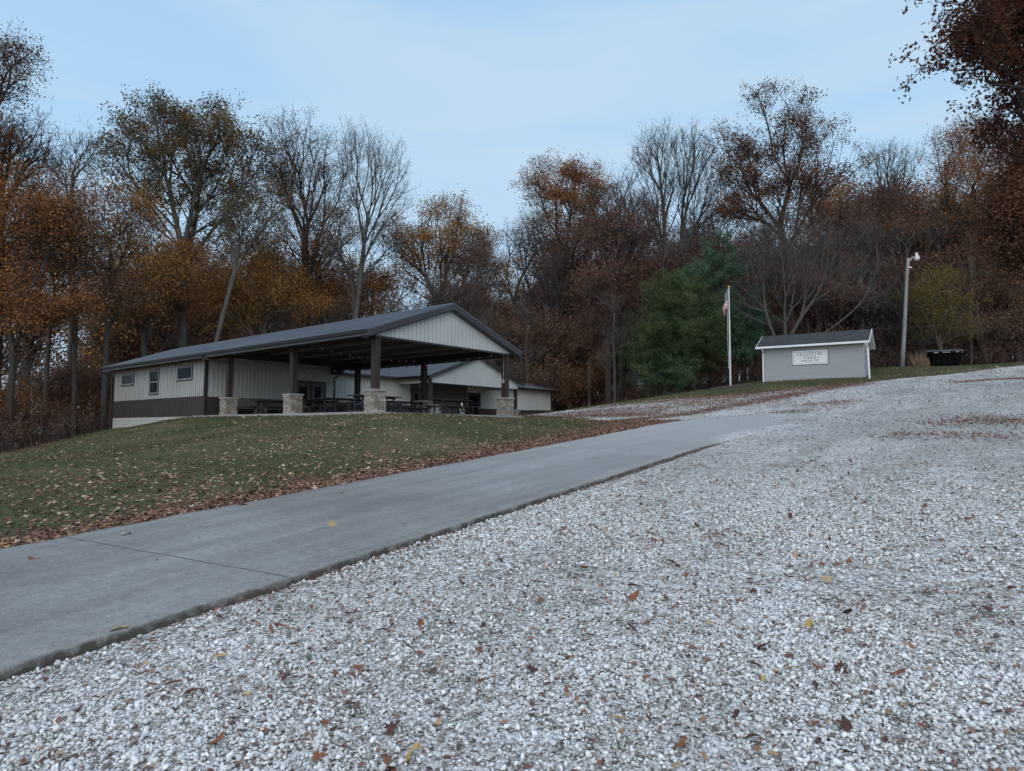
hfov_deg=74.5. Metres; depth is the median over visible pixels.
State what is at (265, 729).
fallen leaf
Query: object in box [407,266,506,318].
woodland tree
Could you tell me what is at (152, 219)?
maple tree
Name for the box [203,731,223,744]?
fallen leaf
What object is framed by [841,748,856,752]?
fallen leaf
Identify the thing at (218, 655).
fallen leaf
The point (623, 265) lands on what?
woodland tree
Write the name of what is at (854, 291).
understory tree
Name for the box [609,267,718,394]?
cedar tree
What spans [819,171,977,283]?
woodland tree
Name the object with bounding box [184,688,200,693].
fallen leaf
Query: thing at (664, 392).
holly bush
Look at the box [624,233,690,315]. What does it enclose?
slender tree
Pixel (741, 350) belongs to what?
understory tree
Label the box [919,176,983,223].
woodland tree
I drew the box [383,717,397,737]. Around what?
fallen leaf
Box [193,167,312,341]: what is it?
leaning tree
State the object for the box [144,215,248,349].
woodland tree
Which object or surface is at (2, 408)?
understory tree
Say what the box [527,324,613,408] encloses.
understory tree
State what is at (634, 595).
fallen leaf
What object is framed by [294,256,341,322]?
woodland tree
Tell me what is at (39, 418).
understory tree
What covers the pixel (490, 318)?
slender tree
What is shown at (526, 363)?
slender tree
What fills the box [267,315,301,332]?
slender tree
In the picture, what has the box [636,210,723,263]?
woodland tree
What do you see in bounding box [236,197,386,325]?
ash tree
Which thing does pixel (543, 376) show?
understory tree
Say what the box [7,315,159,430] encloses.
woodland tree
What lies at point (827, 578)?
fallen leaf
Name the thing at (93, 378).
understory tree
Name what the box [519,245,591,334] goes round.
woodland tree
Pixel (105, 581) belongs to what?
driveway
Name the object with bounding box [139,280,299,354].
woodland tree
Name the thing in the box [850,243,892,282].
woodland tree
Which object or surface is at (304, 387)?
door
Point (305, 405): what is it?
picnic table
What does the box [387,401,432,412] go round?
picnic table
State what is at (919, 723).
fallen leaf
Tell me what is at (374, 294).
woodland tree
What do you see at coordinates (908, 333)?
understory tree
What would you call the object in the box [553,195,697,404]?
woodland tree
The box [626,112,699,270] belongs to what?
bare tree
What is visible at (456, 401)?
picnic table
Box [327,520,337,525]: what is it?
fallen leaf
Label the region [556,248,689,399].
maple tree
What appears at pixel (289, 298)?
woodland tree
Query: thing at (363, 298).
maple tree
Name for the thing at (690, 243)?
woodland tree
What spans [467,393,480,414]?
door
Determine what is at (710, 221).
woodland tree
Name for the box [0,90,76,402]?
bare tree
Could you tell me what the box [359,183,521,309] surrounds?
oak tree
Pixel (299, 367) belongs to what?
string lights
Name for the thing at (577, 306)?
woodland tree
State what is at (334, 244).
bare tree
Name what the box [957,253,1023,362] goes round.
understory tree
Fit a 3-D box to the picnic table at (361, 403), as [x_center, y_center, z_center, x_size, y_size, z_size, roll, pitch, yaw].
[-5.910,0.832,28.991,1.520,0.765,2.440,-3,-5,38]
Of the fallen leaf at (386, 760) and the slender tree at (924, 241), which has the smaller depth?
the fallen leaf at (386, 760)
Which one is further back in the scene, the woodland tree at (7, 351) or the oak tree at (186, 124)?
the woodland tree at (7, 351)
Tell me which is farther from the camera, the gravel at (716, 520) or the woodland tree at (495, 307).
the woodland tree at (495, 307)
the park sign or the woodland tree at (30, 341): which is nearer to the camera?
the park sign
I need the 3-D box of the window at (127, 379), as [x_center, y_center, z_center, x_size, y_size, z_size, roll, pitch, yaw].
[-24.006,-0.364,42.006,1.889,0.783,0.060,-3,-5,40]
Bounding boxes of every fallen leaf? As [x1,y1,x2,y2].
[50,748,65,755]
[162,679,182,684]
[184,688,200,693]
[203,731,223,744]
[210,653,227,658]
[257,727,268,731]
[308,748,329,762]
[318,718,329,724]
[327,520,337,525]
[345,700,355,704]
[352,664,364,669]
[382,751,393,765]
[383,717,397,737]
[385,765,397,770]
[405,743,419,762]
[417,618,423,626]
[433,718,442,724]
[477,646,482,652]
[527,664,538,673]
[609,715,626,718]
[626,590,638,600]
[672,737,689,748]
[732,704,740,719]
[743,733,760,738]
[748,587,757,592]
[784,666,803,669]
[792,549,797,556]
[803,617,812,626]
[805,720,819,724]
[811,662,826,669]
[812,679,818,687]
[819,574,833,582]
[831,661,848,673]
[841,608,851,612]
[841,715,852,732]
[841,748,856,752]
[881,735,888,742]
[889,668,904,674]
[916,720,928,731]
[982,605,993,610]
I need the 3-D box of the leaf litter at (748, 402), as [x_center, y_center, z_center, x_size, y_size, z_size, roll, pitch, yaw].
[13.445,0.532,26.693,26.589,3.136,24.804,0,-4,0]
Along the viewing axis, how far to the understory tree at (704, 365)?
59.87 m
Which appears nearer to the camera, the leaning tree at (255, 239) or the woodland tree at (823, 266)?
the leaning tree at (255, 239)
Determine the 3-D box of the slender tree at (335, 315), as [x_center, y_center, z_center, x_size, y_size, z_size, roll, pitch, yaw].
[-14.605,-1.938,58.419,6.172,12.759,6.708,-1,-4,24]
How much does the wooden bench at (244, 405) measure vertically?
1.000 m
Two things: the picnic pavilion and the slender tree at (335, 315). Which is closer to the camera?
the picnic pavilion
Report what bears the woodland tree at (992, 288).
on the woodland floor
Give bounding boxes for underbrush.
[0,328,1023,452]
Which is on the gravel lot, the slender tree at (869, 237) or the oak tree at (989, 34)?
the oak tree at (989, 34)
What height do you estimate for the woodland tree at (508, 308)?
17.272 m
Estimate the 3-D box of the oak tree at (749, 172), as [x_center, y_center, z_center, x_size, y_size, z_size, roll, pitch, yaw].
[24.027,-13.694,58.895,16.126,26.972,8.788,0,-4,0]
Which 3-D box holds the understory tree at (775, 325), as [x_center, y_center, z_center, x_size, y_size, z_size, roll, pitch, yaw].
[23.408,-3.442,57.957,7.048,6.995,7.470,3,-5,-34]
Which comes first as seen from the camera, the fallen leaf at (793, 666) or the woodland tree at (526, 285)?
the fallen leaf at (793, 666)
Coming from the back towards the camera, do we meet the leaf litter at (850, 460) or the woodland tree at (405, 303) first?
the woodland tree at (405, 303)
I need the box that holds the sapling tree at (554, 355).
[501,313,586,384]
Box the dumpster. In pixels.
[923,349,963,365]
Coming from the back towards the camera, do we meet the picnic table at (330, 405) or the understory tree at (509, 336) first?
the understory tree at (509, 336)
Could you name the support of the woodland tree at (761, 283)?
on the woodland floor
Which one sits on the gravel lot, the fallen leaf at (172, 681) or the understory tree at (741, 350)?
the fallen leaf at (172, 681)
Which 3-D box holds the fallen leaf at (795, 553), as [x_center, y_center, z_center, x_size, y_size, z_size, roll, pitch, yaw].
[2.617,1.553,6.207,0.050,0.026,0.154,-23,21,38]
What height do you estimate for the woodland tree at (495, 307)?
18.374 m
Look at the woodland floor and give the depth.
59.12 m
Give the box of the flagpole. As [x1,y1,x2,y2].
[727,286,730,385]
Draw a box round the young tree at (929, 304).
[892,257,996,349]
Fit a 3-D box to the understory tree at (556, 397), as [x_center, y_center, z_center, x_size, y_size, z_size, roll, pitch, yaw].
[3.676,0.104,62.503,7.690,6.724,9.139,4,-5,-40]
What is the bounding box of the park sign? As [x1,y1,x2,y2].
[792,349,827,365]
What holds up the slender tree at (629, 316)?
on the woodland floor
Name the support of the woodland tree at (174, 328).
on the woodland floor
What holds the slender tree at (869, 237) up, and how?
on the woodland floor
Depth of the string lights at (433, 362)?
35.33 m
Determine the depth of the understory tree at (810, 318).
59.60 m
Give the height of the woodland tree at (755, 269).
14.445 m
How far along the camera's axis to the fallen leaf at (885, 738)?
3.02 m
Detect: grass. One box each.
[0,418,609,489]
[0,462,436,540]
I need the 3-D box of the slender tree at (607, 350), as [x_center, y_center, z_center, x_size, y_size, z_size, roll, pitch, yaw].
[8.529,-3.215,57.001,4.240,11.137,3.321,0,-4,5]
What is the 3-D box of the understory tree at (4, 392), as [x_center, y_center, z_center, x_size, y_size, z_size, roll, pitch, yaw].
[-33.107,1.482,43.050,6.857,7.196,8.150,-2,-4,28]
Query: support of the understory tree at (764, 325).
on the woodland floor
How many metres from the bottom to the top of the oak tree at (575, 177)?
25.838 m
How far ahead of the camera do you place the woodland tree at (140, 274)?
86.03 m
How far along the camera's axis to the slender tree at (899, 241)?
58.67 m
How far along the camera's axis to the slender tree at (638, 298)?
58.85 m
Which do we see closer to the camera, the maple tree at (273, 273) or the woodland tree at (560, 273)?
the maple tree at (273, 273)
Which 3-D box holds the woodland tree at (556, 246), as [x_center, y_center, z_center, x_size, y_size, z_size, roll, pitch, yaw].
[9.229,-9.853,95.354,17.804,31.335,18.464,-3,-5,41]
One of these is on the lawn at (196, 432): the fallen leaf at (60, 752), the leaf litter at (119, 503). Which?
the leaf litter at (119, 503)
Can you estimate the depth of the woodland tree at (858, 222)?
81.49 m
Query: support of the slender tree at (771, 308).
on the woodland floor
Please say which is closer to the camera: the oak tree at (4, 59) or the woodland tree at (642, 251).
the oak tree at (4, 59)
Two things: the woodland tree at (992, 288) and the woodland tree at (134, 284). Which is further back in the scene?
the woodland tree at (134, 284)
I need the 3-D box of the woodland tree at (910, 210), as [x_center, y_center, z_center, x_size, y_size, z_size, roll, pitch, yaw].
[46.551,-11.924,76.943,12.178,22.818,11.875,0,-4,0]
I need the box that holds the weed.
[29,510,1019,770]
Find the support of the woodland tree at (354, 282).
on the woodland floor
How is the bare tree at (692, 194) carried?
on the woodland floor
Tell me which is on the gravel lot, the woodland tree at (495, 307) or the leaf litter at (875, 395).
the leaf litter at (875, 395)
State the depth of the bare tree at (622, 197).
62.46 m
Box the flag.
[723,291,727,315]
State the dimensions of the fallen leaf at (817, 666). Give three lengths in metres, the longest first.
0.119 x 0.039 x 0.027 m
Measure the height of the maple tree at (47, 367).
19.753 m
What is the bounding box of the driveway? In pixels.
[0,414,830,681]
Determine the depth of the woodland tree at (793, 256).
67.47 m
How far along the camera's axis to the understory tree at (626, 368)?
61.83 m
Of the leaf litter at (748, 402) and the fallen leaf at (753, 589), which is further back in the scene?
the leaf litter at (748, 402)
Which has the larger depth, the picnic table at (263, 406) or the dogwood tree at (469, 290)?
the dogwood tree at (469, 290)
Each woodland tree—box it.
[1,248,94,393]
[2,165,122,415]
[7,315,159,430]
[39,331,93,400]
[53,242,163,366]
[53,267,254,401]
[63,252,176,375]
[87,238,223,352]
[95,253,211,361]
[98,193,249,352]
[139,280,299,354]
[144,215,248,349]
[174,246,316,345]
[221,232,337,334]
[262,256,313,329]
[281,241,404,325]
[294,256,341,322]
[316,292,351,324]
[351,262,392,316]
[370,295,421,310]
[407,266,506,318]
[466,286,510,360]
[480,288,530,366]
[495,235,609,324]
[506,214,599,306]
[510,270,578,356]
[513,267,543,312]
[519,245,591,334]
[525,252,585,320]
[525,270,577,409]
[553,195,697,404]
[553,210,632,394]
[555,278,610,375]
[576,202,637,252]
[584,249,653,332]
[591,214,667,312]
[594,251,687,327]
[611,223,675,272]
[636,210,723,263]
[651,219,692,265]
[655,221,718,297]
[663,222,777,370]
[667,194,754,276]
[670,210,718,263]
[677,208,776,256]
[699,228,774,380]
[720,198,795,281]
[723,242,794,291]
[739,253,800,313]
[743,262,778,378]
[767,236,828,310]
[771,161,876,275]
[788,214,874,260]
[792,169,929,259]
[798,214,894,284]
[801,234,852,331]
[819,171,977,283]
[819,192,921,254]
[828,245,886,329]
[834,170,922,275]
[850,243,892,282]
[862,190,942,358]
[870,202,984,278]
[889,195,1023,317]
[918,179,976,218]
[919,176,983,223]
[937,230,982,364]
[958,250,1021,330]
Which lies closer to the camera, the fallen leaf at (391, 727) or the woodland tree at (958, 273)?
the fallen leaf at (391, 727)
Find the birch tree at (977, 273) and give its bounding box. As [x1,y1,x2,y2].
[930,194,1018,364]
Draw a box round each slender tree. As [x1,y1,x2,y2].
[148,271,213,353]
[222,321,259,339]
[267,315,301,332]
[307,290,355,324]
[366,285,411,315]
[414,273,464,306]
[468,303,508,363]
[502,294,552,382]
[561,269,619,405]
[590,284,634,402]
[608,282,646,394]
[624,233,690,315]
[625,277,667,394]
[661,230,703,290]
[727,237,782,379]
[733,213,788,307]
[768,258,829,333]
[773,222,856,331]
[810,238,858,325]
[839,253,888,334]
[844,207,903,366]
[856,202,935,354]
[877,206,972,360]
[903,207,975,348]
[982,259,1021,361]
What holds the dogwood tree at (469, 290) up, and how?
on the lawn at (196, 432)
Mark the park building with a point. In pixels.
(146, 395)
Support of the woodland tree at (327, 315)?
on the woodland floor
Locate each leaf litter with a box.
[0,365,1018,454]
[0,412,678,482]
[0,419,679,548]
[0,456,481,544]
[182,446,709,621]
[523,376,1023,443]
[531,366,1023,420]
[655,419,1023,471]
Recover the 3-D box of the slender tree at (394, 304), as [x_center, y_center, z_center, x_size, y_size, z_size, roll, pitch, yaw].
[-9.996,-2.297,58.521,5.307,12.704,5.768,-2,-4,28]
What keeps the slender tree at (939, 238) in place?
on the woodland floor
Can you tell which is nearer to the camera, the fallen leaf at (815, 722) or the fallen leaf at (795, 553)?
the fallen leaf at (815, 722)
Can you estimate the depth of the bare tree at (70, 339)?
59.00 m
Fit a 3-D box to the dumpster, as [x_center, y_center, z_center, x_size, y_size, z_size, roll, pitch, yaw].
[30.610,-1.995,47.649,2.315,1.277,1.610,-1,-4,24]
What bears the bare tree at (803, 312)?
on the lawn at (196, 432)
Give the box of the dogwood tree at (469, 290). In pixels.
[413,221,530,319]
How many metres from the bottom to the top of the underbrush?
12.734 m
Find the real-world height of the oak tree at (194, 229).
31.412 m
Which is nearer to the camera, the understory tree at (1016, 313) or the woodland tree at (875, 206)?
the understory tree at (1016, 313)
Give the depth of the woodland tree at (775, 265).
64.00 m
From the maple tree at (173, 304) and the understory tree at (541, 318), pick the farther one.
the understory tree at (541, 318)
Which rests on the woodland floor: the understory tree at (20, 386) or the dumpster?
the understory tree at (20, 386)
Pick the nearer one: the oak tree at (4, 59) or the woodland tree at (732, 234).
the oak tree at (4, 59)
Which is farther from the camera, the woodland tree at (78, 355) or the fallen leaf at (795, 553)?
the woodland tree at (78, 355)
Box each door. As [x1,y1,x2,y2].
[297,380,311,412]
[310,381,325,412]
[411,389,419,412]
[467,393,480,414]
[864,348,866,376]
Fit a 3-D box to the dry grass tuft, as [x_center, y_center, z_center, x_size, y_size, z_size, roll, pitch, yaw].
[31.821,-2.100,52.531,2.291,1.531,2.780,0,-4,0]
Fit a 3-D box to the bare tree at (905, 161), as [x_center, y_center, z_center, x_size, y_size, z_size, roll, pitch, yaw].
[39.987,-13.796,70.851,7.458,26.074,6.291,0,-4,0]
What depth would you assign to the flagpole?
40.27 m
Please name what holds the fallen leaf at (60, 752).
on the gravel lot
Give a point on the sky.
(472, 90)
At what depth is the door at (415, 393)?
46.77 m
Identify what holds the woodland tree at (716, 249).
on the woodland floor
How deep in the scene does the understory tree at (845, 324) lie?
59.63 m
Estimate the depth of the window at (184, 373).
37.03 m
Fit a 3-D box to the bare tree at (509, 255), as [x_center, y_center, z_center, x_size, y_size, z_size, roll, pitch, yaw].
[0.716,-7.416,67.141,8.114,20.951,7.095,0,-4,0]
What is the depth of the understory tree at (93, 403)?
51.85 m
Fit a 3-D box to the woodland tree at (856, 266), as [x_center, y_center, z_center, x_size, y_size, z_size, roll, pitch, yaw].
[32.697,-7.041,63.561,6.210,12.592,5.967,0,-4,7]
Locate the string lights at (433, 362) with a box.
[362,353,491,369]
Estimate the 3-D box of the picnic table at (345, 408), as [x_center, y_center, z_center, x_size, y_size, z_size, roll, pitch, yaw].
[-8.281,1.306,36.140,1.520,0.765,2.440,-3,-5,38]
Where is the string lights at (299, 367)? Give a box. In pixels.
[240,357,357,371]
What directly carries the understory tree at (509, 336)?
on the lawn at (196, 432)
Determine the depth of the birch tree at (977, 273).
57.58 m
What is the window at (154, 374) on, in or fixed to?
in the park building
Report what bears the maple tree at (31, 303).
on the woodland floor
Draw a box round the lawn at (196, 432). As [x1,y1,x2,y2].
[0,362,1023,548]
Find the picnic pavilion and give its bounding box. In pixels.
[98,302,522,417]
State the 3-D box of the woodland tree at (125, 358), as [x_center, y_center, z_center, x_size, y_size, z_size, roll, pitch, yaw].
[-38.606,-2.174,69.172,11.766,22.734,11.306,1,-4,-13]
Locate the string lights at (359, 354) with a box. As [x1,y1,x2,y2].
[311,345,413,361]
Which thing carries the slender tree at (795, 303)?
on the woodland floor
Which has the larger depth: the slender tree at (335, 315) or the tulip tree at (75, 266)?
the slender tree at (335, 315)
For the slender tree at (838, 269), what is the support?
on the woodland floor
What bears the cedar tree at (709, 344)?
on the woodland floor
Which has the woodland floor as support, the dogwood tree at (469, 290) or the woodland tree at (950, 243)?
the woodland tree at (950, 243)
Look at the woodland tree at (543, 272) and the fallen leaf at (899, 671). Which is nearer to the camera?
the fallen leaf at (899, 671)
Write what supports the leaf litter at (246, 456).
on the lawn at (196, 432)
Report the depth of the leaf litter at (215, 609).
7.14 m
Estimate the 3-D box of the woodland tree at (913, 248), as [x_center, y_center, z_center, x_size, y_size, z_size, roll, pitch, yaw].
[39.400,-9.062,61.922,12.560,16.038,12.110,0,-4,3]
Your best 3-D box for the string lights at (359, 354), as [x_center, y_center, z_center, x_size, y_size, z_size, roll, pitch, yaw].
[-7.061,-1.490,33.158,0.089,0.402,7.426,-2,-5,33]
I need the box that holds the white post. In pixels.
[867,347,870,378]
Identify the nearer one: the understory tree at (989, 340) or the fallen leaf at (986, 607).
the fallen leaf at (986, 607)
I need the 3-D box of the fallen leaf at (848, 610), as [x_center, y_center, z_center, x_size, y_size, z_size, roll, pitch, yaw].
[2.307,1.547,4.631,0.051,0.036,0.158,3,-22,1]
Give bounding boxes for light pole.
[900,252,919,366]
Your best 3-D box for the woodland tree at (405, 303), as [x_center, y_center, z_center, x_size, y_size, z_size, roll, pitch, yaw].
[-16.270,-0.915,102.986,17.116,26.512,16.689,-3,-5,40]
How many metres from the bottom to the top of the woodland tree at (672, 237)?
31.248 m
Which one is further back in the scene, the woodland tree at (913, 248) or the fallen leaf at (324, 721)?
the woodland tree at (913, 248)
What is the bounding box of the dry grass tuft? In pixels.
[906,352,929,365]
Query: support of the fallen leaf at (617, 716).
on the gravel lot
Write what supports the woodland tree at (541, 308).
on the woodland floor
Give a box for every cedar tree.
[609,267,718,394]
[664,271,737,390]
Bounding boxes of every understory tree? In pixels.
[0,363,57,447]
[0,391,51,444]
[1,393,79,443]
[2,369,96,442]
[6,349,114,431]
[29,378,112,441]
[475,309,562,408]
[495,301,598,407]
[510,300,598,397]
[510,357,548,385]
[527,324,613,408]
[534,356,590,411]
[541,339,626,408]
[579,312,635,399]
[591,307,643,394]
[595,295,699,396]
[677,355,732,383]
[698,346,754,380]
[727,303,771,381]
[731,302,796,379]
[746,310,812,369]
[765,260,894,357]
[768,290,833,333]
[800,277,896,366]
[821,271,917,366]
[823,283,889,356]
[857,265,969,366]
[859,256,961,364]
[884,301,975,353]
[910,266,1014,365]
[911,260,1023,364]
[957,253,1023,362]
[974,306,1023,363]
[980,293,1023,361]
[997,296,1023,353]
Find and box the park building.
[100,355,558,428]
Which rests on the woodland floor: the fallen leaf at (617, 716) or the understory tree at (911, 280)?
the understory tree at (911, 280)
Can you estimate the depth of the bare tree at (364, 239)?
56.94 m
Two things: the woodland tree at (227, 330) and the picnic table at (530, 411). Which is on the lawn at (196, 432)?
the picnic table at (530, 411)
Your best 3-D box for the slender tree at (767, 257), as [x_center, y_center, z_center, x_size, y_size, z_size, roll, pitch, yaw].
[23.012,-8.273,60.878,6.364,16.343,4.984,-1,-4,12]
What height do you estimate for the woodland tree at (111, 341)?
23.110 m
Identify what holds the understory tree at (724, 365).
on the woodland floor
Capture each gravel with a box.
[290,472,1023,597]
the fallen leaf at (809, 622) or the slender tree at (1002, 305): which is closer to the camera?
the fallen leaf at (809, 622)
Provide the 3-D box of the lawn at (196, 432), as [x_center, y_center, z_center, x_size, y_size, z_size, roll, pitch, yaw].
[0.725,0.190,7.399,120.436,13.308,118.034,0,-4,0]
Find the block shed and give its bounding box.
[755,329,874,381]
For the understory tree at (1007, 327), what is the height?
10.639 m
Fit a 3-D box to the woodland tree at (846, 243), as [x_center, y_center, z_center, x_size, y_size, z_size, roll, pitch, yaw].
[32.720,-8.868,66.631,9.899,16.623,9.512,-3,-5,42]
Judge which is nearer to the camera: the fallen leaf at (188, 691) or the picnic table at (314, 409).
the fallen leaf at (188, 691)
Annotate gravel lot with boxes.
[0,365,1023,770]
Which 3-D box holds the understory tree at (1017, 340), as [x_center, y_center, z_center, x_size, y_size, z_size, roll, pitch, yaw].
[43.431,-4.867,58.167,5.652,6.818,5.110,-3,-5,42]
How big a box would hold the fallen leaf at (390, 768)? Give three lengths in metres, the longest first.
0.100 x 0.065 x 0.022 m
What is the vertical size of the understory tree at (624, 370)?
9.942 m
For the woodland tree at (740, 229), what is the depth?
94.64 m
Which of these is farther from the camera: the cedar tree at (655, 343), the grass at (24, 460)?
the cedar tree at (655, 343)
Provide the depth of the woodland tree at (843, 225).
81.00 m
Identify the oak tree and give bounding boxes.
[0,16,57,182]
[79,79,292,347]
[106,98,263,276]
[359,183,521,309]
[492,193,595,386]
[506,145,617,366]
[691,74,881,334]
[888,0,1023,174]
[905,112,1018,363]
[947,114,1023,326]
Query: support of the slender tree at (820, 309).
on the woodland floor
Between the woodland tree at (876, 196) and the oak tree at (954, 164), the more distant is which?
the woodland tree at (876, 196)
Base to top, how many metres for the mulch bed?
0.574 m
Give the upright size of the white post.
2.231 m
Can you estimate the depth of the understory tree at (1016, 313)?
56.73 m
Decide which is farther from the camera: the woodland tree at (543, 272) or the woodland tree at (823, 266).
the woodland tree at (543, 272)
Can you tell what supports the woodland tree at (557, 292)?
on the lawn at (196, 432)
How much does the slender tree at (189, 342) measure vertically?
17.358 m
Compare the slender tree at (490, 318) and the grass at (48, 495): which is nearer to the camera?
the grass at (48, 495)
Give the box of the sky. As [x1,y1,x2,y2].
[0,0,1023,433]
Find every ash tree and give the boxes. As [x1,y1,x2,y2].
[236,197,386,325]
[246,103,368,327]
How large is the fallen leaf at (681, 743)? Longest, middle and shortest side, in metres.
0.118 x 0.078 x 0.024 m
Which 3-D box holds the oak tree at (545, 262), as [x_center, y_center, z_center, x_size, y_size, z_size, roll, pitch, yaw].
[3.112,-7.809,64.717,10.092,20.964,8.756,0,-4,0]
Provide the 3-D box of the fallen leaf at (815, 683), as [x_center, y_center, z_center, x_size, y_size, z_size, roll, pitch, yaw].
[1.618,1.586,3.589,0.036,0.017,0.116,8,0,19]
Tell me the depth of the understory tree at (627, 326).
58.86 m
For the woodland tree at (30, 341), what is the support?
on the woodland floor
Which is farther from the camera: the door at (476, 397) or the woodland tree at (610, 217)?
the woodland tree at (610, 217)
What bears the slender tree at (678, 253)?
on the woodland floor
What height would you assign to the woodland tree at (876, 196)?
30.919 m
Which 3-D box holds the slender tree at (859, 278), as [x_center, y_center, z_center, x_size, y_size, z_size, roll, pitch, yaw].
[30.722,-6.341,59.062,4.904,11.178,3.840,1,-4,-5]
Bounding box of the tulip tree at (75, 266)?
[1,151,166,436]
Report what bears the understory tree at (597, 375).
on the woodland floor
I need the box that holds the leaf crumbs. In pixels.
[0,462,1023,770]
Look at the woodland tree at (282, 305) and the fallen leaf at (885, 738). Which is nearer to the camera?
the fallen leaf at (885, 738)
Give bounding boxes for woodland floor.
[0,380,759,453]
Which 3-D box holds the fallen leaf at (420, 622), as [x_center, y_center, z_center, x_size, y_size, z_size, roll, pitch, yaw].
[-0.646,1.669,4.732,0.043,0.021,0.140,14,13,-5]
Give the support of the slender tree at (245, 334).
on the woodland floor
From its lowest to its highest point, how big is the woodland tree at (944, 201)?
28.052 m
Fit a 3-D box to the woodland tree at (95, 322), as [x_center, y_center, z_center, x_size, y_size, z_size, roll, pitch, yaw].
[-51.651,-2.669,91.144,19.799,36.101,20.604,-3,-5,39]
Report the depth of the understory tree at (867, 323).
58.39 m
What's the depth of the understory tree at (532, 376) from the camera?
59.46 m
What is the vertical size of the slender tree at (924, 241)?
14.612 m
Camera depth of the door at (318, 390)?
40.74 m
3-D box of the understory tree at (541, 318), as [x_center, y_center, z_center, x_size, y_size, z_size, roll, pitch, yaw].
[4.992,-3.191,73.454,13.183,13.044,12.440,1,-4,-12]
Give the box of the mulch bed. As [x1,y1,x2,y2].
[710,384,750,389]
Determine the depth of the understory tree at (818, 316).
57.52 m
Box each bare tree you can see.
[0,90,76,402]
[29,116,114,418]
[291,194,420,318]
[328,114,421,318]
[482,206,556,327]
[559,163,672,395]
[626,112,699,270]
[663,116,731,270]
[698,187,910,335]
[856,136,929,365]
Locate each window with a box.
[121,373,133,386]
[148,369,159,394]
[176,365,192,381]
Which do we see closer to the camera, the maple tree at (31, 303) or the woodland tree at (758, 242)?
the maple tree at (31, 303)
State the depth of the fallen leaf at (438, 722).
3.32 m
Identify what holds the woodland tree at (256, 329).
on the woodland floor
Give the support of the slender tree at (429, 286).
on the lawn at (196, 432)
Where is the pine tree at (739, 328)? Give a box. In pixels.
[674,229,782,385]
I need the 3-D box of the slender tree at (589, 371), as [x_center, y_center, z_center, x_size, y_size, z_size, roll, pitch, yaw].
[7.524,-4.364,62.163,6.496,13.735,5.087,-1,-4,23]
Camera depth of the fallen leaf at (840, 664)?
3.77 m
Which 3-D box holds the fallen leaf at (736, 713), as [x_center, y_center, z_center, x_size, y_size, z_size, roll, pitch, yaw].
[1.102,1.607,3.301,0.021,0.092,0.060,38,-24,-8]
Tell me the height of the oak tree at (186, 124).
30.944 m
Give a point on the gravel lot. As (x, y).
(876, 397)
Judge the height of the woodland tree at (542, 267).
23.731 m
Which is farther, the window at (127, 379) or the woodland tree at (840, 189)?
the woodland tree at (840, 189)
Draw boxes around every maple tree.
[0,143,111,450]
[1,158,135,440]
[35,166,221,430]
[71,227,226,356]
[182,213,342,335]
[281,254,439,327]
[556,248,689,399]
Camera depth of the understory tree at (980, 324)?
57.02 m
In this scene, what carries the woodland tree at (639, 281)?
on the woodland floor
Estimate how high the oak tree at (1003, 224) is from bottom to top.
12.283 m
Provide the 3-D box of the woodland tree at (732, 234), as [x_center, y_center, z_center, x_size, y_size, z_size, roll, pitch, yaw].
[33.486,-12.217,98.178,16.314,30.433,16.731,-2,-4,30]
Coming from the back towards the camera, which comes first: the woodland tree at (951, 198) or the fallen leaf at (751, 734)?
the woodland tree at (951, 198)
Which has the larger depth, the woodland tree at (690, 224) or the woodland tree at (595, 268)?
the woodland tree at (690, 224)
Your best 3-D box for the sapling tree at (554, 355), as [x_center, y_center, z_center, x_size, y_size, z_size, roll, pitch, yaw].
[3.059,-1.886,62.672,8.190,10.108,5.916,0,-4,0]
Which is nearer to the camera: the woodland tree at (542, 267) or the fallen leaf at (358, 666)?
the fallen leaf at (358, 666)
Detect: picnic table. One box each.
[246,400,282,413]
[302,399,344,412]
[302,403,340,412]
[312,397,361,412]
[335,402,364,411]
[341,394,407,411]
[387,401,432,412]
[421,398,478,414]
[520,410,553,414]
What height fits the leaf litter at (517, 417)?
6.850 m
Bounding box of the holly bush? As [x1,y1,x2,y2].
[630,354,698,396]
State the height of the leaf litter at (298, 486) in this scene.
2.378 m
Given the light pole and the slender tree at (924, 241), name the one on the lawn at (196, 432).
the light pole
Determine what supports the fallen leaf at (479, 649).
on the gravel lot
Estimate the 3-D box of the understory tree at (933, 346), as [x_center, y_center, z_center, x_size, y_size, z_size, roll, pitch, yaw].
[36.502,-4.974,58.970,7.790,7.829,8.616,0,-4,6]
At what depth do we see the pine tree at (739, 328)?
54.81 m
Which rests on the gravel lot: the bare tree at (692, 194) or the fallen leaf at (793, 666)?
the fallen leaf at (793, 666)

